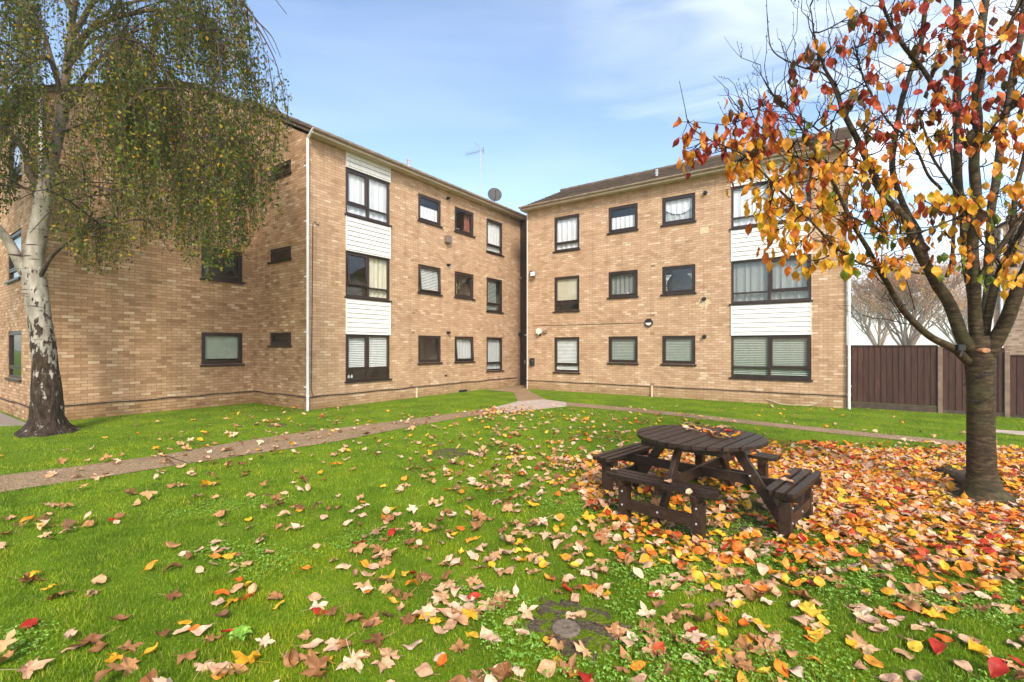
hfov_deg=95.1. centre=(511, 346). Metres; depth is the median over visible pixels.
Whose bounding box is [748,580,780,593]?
fallen leaf
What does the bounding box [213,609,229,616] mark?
fallen leaf
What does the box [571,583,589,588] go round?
fallen leaf
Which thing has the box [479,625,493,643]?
fallen leaf
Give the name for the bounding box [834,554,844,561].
fallen leaf
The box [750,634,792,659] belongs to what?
fallen leaf
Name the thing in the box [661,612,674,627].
fallen leaf
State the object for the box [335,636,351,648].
fallen leaf
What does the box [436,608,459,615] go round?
fallen leaf
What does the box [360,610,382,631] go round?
fallen leaf
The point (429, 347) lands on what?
window
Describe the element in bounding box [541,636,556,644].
fallen leaf
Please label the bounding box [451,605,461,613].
fallen leaf
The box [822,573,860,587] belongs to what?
fallen leaf
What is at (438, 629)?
fallen leaf
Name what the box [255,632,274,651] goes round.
fallen leaf
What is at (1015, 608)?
fallen leaf
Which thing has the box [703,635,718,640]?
fallen leaf
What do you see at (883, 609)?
fallen leaf
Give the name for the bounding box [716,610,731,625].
fallen leaf
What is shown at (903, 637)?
fallen leaf
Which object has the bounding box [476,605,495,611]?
fallen leaf
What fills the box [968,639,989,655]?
fallen leaf
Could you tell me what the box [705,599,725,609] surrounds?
fallen leaf
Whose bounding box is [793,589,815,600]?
fallen leaf
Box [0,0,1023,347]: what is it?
sky
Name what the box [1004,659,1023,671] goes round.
fallen leaf
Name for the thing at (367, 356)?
window
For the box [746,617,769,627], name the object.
fallen leaf
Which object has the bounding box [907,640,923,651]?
fallen leaf
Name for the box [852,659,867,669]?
fallen leaf
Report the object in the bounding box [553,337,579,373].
window
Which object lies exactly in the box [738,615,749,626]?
fallen leaf
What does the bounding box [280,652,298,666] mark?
fallen leaf
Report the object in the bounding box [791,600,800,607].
fallen leaf
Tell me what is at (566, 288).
window
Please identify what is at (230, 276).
window
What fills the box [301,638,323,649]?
fallen leaf
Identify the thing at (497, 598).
fallen leaf
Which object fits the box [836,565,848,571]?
fallen leaf
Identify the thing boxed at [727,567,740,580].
fallen leaf
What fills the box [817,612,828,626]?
fallen leaf
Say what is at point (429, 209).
window
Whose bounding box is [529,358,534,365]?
door entry box
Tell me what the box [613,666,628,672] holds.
fallen leaf
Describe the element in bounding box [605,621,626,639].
fallen leaf
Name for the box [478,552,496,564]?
fallen leaf
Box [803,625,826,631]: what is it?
fallen leaf
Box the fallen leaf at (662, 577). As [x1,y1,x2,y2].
[654,573,677,586]
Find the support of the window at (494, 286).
in the apartment block at (362, 275)
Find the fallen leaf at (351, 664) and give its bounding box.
[336,639,368,672]
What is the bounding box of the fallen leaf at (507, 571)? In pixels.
[497,567,511,576]
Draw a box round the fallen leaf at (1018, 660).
[1008,654,1023,666]
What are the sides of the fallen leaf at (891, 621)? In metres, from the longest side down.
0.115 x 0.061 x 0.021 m
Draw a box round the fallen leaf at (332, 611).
[320,602,349,616]
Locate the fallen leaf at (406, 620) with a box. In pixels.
[400,611,410,624]
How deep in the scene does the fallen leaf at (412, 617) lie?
2.86 m
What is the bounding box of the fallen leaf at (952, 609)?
[944,606,959,613]
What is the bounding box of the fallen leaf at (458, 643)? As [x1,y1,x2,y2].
[449,638,469,653]
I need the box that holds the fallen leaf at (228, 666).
[223,661,232,667]
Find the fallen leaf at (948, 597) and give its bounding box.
[939,592,969,609]
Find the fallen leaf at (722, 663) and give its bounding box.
[712,655,726,668]
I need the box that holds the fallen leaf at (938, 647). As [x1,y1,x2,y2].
[928,637,947,654]
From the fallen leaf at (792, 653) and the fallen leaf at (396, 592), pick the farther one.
the fallen leaf at (396, 592)
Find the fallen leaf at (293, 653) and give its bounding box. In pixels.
[288,641,298,666]
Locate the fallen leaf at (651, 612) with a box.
[637,601,655,625]
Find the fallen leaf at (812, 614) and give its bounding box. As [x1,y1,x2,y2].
[802,610,820,616]
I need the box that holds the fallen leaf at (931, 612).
[921,606,949,619]
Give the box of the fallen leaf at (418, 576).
[412,567,424,582]
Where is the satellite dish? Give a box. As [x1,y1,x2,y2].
[488,188,501,201]
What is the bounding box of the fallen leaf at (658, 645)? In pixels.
[650,642,664,654]
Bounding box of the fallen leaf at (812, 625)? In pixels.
[807,621,830,633]
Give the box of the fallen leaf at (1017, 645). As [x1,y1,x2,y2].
[1007,638,1020,648]
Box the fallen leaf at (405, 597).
[400,587,416,599]
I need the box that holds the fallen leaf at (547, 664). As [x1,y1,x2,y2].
[536,659,558,677]
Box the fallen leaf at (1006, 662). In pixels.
[983,654,1014,667]
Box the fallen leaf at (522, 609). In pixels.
[508,601,538,619]
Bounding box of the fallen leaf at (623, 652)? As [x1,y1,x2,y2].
[619,645,632,664]
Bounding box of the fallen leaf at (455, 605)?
[448,598,473,611]
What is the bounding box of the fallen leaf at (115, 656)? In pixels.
[103,651,128,662]
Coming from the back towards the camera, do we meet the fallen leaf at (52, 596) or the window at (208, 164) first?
the window at (208, 164)
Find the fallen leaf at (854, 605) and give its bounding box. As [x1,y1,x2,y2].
[846,603,864,607]
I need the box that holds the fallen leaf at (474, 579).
[461,574,481,587]
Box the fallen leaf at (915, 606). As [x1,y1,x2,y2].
[903,601,927,616]
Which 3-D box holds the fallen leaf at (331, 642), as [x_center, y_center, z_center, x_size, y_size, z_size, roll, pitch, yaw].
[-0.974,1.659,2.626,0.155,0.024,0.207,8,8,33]
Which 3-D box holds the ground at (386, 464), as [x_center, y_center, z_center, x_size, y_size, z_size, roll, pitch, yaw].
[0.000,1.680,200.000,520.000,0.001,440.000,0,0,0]
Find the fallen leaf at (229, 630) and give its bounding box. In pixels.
[221,628,233,631]
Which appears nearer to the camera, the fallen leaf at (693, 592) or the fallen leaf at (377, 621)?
the fallen leaf at (377, 621)
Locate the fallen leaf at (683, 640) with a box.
[665,625,694,648]
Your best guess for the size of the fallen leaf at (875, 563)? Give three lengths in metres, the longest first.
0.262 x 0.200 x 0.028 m
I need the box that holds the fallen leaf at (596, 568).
[595,565,608,575]
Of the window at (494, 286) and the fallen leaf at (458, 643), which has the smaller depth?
the fallen leaf at (458, 643)
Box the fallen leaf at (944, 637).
[934,633,957,643]
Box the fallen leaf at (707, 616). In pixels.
[691,611,714,621]
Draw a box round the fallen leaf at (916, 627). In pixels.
[911,624,925,631]
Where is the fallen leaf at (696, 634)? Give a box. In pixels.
[681,630,712,643]
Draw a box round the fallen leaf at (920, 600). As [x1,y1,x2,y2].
[909,595,931,606]
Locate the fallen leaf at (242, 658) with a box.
[231,650,270,667]
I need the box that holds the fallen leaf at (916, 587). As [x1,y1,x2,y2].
[900,581,926,596]
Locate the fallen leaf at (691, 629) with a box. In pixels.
[687,626,697,631]
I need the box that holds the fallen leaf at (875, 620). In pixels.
[854,614,880,623]
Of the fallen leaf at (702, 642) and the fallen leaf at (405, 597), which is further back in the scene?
the fallen leaf at (405, 597)
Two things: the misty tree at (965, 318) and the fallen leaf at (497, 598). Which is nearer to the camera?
the fallen leaf at (497, 598)
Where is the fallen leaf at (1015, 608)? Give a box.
[1012,604,1021,614]
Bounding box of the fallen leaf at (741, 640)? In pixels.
[728,633,753,656]
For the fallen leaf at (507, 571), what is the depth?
3.42 m
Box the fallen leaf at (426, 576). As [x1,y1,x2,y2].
[420,572,431,582]
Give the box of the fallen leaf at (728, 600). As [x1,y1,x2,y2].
[719,597,743,606]
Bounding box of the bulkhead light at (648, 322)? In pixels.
[644,318,652,326]
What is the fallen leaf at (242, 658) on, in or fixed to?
on the ground at (386, 464)
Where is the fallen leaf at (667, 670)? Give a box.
[656,660,673,678]
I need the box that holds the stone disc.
[552,619,579,637]
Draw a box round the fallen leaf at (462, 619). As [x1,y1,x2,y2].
[454,614,471,627]
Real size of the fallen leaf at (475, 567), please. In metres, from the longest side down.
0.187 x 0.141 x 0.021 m
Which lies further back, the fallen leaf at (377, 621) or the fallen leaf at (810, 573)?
the fallen leaf at (810, 573)
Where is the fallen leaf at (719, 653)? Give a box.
[712,648,722,657]
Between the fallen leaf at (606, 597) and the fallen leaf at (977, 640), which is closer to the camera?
the fallen leaf at (977, 640)
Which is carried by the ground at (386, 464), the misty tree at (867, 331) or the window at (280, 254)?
the misty tree at (867, 331)
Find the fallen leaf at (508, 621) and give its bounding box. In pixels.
[503,616,516,624]
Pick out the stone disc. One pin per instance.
(564, 628)
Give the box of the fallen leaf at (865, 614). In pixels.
[843,604,879,624]
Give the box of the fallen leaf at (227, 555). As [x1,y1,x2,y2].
[222,552,235,558]
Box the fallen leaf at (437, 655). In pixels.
[434,652,444,664]
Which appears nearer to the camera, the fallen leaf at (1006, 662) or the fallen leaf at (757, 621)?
the fallen leaf at (1006, 662)
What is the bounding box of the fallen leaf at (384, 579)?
[373,575,394,581]
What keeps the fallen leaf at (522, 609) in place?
on the ground at (386, 464)
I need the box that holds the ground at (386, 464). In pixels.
[0,388,1023,681]
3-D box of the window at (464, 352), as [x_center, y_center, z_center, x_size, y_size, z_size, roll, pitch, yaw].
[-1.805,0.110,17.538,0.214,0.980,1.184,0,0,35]
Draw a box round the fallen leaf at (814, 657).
[798,654,822,663]
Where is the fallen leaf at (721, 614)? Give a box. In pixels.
[711,609,728,620]
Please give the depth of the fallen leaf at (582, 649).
2.55 m
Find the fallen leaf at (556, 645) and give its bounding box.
[546,637,573,650]
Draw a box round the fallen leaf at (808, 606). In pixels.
[798,600,825,613]
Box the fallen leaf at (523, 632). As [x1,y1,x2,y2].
[513,625,533,635]
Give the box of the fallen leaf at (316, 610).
[310,606,327,614]
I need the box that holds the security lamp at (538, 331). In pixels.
[536,328,546,334]
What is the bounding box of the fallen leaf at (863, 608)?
[851,605,871,611]
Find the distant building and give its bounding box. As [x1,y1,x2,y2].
[983,212,1023,354]
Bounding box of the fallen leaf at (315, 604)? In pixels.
[303,599,327,610]
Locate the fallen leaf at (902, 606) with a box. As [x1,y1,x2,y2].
[892,602,913,610]
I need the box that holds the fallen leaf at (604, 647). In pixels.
[602,643,611,652]
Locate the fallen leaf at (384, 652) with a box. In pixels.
[372,647,402,658]
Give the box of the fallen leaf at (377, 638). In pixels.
[362,631,396,647]
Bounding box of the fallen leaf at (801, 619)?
[791,614,807,626]
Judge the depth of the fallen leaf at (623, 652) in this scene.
2.51 m
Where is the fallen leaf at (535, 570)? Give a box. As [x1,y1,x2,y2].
[525,568,541,573]
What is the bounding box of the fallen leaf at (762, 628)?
[758,624,767,632]
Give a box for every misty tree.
[847,237,984,344]
[847,257,919,344]
[913,249,982,343]
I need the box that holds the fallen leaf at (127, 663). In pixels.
[106,654,139,679]
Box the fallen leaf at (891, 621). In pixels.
[887,619,899,625]
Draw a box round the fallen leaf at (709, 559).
[699,555,722,563]
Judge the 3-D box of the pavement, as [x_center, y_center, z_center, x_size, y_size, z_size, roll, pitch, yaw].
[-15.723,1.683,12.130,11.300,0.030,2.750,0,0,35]
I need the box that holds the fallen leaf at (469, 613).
[462,604,483,618]
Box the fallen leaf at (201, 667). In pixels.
[193,657,214,679]
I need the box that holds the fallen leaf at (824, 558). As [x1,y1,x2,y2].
[819,555,832,561]
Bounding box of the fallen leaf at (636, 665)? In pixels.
[629,660,649,670]
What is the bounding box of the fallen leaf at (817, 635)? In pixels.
[803,634,821,642]
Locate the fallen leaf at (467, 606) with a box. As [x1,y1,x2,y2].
[463,602,474,609]
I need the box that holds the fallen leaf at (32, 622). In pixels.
[19,617,37,628]
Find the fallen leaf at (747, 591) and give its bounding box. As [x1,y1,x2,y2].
[736,585,760,600]
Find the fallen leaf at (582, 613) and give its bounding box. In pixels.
[575,608,585,617]
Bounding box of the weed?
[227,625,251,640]
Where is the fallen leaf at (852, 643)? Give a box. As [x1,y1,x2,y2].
[846,637,856,648]
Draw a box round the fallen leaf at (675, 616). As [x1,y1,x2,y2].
[672,613,679,619]
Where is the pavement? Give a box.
[0,412,25,425]
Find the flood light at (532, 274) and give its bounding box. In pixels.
[529,271,535,276]
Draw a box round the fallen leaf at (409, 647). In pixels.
[402,637,427,649]
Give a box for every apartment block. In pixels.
[0,82,526,419]
[518,127,852,408]
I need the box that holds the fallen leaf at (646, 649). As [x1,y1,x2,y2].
[637,641,669,666]
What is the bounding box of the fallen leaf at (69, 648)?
[61,646,80,652]
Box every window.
[4,229,20,283]
[4,331,21,381]
[6,131,21,187]
[199,246,244,283]
[199,332,244,366]
[201,164,242,201]
[267,160,291,180]
[267,246,291,263]
[267,332,291,346]
[344,167,391,226]
[344,250,391,301]
[344,334,391,382]
[417,193,442,227]
[417,264,442,295]
[417,335,442,364]
[454,207,475,237]
[454,271,475,299]
[454,336,475,362]
[486,218,503,256]
[486,278,503,313]
[486,337,503,371]
[553,214,579,252]
[553,275,579,312]
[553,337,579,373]
[607,203,638,234]
[607,270,638,298]
[607,336,638,364]
[660,193,696,226]
[660,264,696,295]
[660,335,696,365]
[729,176,812,229]
[729,254,812,304]
[729,335,812,381]
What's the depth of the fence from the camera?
12.07 m
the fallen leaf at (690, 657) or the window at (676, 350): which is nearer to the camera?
the fallen leaf at (690, 657)
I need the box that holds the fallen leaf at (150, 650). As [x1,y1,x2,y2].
[137,642,157,658]
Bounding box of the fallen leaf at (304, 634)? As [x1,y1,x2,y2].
[297,629,322,639]
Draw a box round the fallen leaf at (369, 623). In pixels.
[363,619,374,626]
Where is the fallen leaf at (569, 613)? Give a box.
[565,610,579,618]
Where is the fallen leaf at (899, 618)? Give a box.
[893,616,905,620]
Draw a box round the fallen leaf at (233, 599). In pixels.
[223,597,240,607]
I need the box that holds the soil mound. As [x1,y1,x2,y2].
[941,464,1004,487]
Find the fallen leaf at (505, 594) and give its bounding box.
[493,589,517,602]
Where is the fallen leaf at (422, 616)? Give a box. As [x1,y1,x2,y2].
[418,612,429,619]
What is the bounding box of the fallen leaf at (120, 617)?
[104,614,130,621]
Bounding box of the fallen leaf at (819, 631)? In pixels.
[807,628,823,638]
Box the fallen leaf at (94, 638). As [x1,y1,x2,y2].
[67,625,120,647]
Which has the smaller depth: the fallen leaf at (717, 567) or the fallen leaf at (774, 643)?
the fallen leaf at (774, 643)
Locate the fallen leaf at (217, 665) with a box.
[207,663,227,672]
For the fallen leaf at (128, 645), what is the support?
on the ground at (386, 464)
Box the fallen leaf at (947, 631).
[935,628,951,633]
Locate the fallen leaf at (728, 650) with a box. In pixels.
[723,648,734,657]
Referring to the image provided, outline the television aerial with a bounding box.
[466,141,483,195]
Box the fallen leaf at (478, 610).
[470,605,482,618]
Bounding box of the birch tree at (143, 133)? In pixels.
[0,0,295,437]
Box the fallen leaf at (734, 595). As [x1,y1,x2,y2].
[725,582,743,598]
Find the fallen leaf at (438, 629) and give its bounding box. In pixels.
[429,622,447,633]
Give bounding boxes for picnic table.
[593,425,822,541]
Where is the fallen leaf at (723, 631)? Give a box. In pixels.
[715,623,728,636]
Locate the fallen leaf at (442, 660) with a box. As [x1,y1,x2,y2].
[435,653,446,667]
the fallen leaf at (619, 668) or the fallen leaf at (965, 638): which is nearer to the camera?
the fallen leaf at (619, 668)
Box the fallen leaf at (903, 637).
[898,634,922,642]
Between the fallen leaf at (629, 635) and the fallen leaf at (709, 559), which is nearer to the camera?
the fallen leaf at (629, 635)
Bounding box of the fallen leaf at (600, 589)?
[589,585,608,595]
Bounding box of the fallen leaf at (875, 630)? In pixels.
[864,625,885,632]
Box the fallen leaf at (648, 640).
[643,635,671,655]
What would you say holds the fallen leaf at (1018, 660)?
on the ground at (386, 464)
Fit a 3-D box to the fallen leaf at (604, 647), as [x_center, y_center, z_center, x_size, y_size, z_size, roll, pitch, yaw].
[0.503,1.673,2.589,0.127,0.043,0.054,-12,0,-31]
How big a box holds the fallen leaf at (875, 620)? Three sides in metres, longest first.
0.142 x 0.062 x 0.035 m
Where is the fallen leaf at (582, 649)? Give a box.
[573,640,591,658]
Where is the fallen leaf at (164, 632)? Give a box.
[156,629,169,637]
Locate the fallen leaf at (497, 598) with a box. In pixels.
[489,595,513,608]
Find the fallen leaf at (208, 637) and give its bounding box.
[193,633,222,641]
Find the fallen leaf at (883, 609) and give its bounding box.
[868,606,897,616]
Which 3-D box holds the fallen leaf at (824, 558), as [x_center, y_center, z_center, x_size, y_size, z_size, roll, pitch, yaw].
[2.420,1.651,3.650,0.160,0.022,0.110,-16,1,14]
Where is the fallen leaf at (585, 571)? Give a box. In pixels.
[577,568,591,575]
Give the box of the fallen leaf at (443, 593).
[425,589,449,600]
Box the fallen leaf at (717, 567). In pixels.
[710,564,725,572]
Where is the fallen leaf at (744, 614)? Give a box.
[742,609,754,621]
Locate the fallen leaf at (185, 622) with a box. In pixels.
[175,620,191,623]
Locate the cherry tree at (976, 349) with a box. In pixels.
[672,0,1023,509]
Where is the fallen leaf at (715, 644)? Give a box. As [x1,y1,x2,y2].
[704,640,722,650]
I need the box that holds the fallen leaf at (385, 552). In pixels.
[370,548,397,559]
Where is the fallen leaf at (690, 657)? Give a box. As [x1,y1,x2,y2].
[682,653,699,662]
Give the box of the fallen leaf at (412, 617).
[408,612,428,623]
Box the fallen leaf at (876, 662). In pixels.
[863,653,883,669]
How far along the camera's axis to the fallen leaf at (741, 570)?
3.42 m
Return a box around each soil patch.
[267,423,286,427]
[432,448,470,458]
[514,596,634,664]
[598,481,802,541]
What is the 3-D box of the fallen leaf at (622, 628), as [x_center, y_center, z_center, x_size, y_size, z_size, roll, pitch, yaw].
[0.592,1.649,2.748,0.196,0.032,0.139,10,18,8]
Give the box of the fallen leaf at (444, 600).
[436,593,448,606]
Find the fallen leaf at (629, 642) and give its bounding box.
[619,636,634,646]
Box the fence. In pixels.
[847,345,1023,417]
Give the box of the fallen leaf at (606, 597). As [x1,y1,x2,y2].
[597,591,608,598]
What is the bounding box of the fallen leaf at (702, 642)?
[696,636,708,650]
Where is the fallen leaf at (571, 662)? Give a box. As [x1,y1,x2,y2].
[559,653,579,677]
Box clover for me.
[0,495,1023,681]
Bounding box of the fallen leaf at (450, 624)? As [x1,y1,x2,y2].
[442,619,458,629]
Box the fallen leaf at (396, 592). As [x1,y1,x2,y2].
[390,584,400,596]
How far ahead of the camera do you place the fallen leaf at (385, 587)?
3.23 m
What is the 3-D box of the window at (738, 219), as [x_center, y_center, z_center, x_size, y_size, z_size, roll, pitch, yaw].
[7.580,-4.220,13.788,2.164,1.320,0.204,0,0,35]
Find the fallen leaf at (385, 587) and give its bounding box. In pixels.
[379,571,394,594]
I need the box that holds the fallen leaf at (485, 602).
[478,588,500,612]
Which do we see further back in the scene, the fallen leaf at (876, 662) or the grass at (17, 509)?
the grass at (17, 509)
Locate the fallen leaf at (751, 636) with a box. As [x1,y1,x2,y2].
[746,632,760,643]
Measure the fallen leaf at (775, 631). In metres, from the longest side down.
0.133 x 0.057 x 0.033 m
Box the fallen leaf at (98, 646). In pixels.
[84,641,107,652]
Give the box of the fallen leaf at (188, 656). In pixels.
[173,648,198,664]
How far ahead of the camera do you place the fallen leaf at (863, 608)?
2.94 m
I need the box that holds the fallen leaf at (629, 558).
[617,553,636,565]
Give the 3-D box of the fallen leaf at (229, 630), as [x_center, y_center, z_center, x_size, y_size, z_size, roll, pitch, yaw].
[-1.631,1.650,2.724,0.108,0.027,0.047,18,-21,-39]
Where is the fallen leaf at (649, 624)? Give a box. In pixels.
[632,618,655,633]
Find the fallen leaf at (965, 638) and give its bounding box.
[952,629,977,643]
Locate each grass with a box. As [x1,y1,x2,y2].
[0,387,1023,525]
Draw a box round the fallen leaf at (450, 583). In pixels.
[444,579,457,588]
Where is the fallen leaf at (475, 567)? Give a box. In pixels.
[472,564,487,568]
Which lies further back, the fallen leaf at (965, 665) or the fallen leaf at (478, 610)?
the fallen leaf at (478, 610)
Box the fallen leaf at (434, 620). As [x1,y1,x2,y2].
[425,616,443,624]
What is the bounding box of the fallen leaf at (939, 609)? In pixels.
[931,602,944,611]
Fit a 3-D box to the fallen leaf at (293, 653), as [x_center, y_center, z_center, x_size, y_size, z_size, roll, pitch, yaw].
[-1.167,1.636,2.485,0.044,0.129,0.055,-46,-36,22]
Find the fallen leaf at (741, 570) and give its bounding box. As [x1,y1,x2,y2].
[730,566,746,579]
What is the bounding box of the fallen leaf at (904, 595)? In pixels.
[897,590,915,600]
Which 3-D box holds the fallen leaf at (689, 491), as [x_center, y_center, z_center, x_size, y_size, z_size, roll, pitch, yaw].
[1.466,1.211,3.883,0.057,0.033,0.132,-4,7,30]
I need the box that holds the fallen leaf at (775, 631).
[760,629,779,635]
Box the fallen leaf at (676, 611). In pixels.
[664,608,686,617]
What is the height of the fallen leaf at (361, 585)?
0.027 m
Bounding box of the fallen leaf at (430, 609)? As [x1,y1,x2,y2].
[411,597,439,621]
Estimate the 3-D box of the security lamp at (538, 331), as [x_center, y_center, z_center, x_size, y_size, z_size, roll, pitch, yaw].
[1.146,-0.582,18.127,0.414,0.290,0.160,0,0,35]
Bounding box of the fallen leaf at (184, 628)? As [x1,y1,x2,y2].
[170,625,190,633]
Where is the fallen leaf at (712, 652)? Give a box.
[697,649,717,661]
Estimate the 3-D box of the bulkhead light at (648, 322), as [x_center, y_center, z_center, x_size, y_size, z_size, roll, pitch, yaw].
[4.592,-0.809,15.761,0.280,0.280,0.092,0,0,35]
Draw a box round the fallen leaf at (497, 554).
[486,546,500,558]
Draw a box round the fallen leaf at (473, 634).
[465,631,477,637]
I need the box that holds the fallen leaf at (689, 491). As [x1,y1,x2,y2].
[685,488,692,494]
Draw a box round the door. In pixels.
[520,335,526,384]
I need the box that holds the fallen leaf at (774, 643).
[756,633,781,652]
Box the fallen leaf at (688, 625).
[684,621,693,630]
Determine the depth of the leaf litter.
4.33 m
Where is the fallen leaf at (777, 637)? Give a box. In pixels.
[768,631,782,641]
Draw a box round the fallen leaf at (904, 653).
[893,648,914,659]
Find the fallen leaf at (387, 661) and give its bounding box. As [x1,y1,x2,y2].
[371,648,395,673]
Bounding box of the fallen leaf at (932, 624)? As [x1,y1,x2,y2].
[917,619,945,630]
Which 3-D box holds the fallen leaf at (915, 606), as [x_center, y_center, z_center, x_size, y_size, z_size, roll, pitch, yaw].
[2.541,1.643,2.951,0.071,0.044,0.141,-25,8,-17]
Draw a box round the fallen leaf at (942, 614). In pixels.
[924,607,947,620]
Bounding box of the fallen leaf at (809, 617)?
[805,613,814,620]
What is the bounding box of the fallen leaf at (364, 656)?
[355,645,377,658]
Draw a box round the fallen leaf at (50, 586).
[42,582,62,589]
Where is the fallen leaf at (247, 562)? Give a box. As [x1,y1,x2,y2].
[241,560,253,566]
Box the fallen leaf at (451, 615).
[443,610,459,618]
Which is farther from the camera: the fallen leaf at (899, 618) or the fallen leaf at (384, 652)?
the fallen leaf at (899, 618)
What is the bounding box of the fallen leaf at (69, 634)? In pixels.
[64,627,76,639]
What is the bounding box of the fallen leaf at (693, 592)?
[685,586,703,598]
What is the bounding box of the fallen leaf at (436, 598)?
[431,589,440,605]
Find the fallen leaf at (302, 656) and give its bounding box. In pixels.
[299,649,320,666]
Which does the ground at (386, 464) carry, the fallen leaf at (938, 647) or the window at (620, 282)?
the fallen leaf at (938, 647)
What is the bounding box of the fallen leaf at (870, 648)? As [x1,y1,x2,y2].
[856,635,881,654]
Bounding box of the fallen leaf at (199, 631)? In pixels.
[190,623,213,635]
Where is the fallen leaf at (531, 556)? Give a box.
[520,551,540,561]
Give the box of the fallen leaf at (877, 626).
[874,623,888,630]
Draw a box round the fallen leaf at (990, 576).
[980,572,1001,581]
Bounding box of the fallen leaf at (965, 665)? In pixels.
[953,659,977,677]
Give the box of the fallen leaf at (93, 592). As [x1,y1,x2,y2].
[84,590,99,596]
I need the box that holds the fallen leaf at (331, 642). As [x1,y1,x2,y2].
[323,633,353,652]
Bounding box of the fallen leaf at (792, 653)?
[784,648,797,663]
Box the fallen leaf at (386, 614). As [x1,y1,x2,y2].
[372,610,395,616]
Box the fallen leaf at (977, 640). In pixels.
[968,636,980,642]
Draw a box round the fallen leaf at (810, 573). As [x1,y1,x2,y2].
[802,568,824,577]
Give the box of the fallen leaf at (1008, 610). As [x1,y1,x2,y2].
[991,601,1017,613]
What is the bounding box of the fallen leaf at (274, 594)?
[266,590,290,599]
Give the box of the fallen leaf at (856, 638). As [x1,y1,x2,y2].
[846,630,867,649]
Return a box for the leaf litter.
[0,403,1023,681]
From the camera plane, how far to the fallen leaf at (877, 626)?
2.77 m
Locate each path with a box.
[0,408,497,491]
[488,385,543,400]
[497,399,566,412]
[566,402,1017,450]
[996,429,1023,434]
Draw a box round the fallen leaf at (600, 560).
[594,558,608,565]
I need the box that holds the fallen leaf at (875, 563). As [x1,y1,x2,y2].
[860,557,885,570]
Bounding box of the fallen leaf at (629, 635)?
[625,626,637,640]
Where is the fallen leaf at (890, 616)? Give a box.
[879,612,895,618]
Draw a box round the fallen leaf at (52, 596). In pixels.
[40,590,75,601]
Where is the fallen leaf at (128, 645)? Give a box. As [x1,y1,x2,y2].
[102,639,143,653]
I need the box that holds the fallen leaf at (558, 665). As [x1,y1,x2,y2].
[553,655,561,667]
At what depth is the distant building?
20.57 m
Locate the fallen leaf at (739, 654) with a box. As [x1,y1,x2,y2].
[721,651,751,674]
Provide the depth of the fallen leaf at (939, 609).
2.94 m
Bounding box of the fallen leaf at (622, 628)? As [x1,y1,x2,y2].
[596,621,629,639]
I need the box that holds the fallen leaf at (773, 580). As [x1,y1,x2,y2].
[764,575,789,587]
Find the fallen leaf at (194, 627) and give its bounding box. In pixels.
[186,624,199,631]
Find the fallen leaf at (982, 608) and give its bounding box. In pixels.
[968,602,992,611]
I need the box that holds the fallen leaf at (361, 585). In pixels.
[353,579,373,589]
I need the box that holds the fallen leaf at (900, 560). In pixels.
[888,557,910,566]
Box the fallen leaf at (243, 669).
[231,663,251,673]
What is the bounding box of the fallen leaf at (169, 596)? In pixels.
[158,589,182,600]
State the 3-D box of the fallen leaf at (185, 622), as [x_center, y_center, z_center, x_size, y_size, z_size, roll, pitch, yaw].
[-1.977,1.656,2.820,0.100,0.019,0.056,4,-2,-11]
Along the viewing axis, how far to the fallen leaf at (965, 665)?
2.43 m
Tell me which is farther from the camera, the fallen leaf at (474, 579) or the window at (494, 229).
the window at (494, 229)
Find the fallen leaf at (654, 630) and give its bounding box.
[643,626,660,637]
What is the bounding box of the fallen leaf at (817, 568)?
[811,562,826,570]
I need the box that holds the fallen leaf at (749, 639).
[743,634,752,642]
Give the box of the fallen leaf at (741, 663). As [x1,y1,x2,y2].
[734,656,758,677]
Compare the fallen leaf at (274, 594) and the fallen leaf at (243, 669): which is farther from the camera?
the fallen leaf at (274, 594)
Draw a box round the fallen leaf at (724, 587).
[710,585,738,594]
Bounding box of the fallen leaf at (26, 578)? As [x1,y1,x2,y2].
[10,572,46,582]
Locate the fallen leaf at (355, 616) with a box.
[343,611,363,622]
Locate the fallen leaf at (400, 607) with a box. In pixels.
[397,601,404,610]
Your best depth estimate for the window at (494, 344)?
19.18 m
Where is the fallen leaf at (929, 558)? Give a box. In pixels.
[914,552,932,562]
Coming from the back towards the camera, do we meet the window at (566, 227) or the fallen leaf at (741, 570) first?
the window at (566, 227)
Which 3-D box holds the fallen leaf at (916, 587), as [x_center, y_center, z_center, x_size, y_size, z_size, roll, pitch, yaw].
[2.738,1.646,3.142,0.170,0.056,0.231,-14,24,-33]
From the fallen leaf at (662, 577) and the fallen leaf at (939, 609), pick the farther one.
the fallen leaf at (662, 577)
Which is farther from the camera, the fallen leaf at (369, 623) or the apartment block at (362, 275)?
the apartment block at (362, 275)
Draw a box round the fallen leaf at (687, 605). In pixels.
[679,602,697,609]
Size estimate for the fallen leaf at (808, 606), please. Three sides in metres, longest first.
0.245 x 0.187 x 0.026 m
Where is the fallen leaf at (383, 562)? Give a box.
[378,557,390,567]

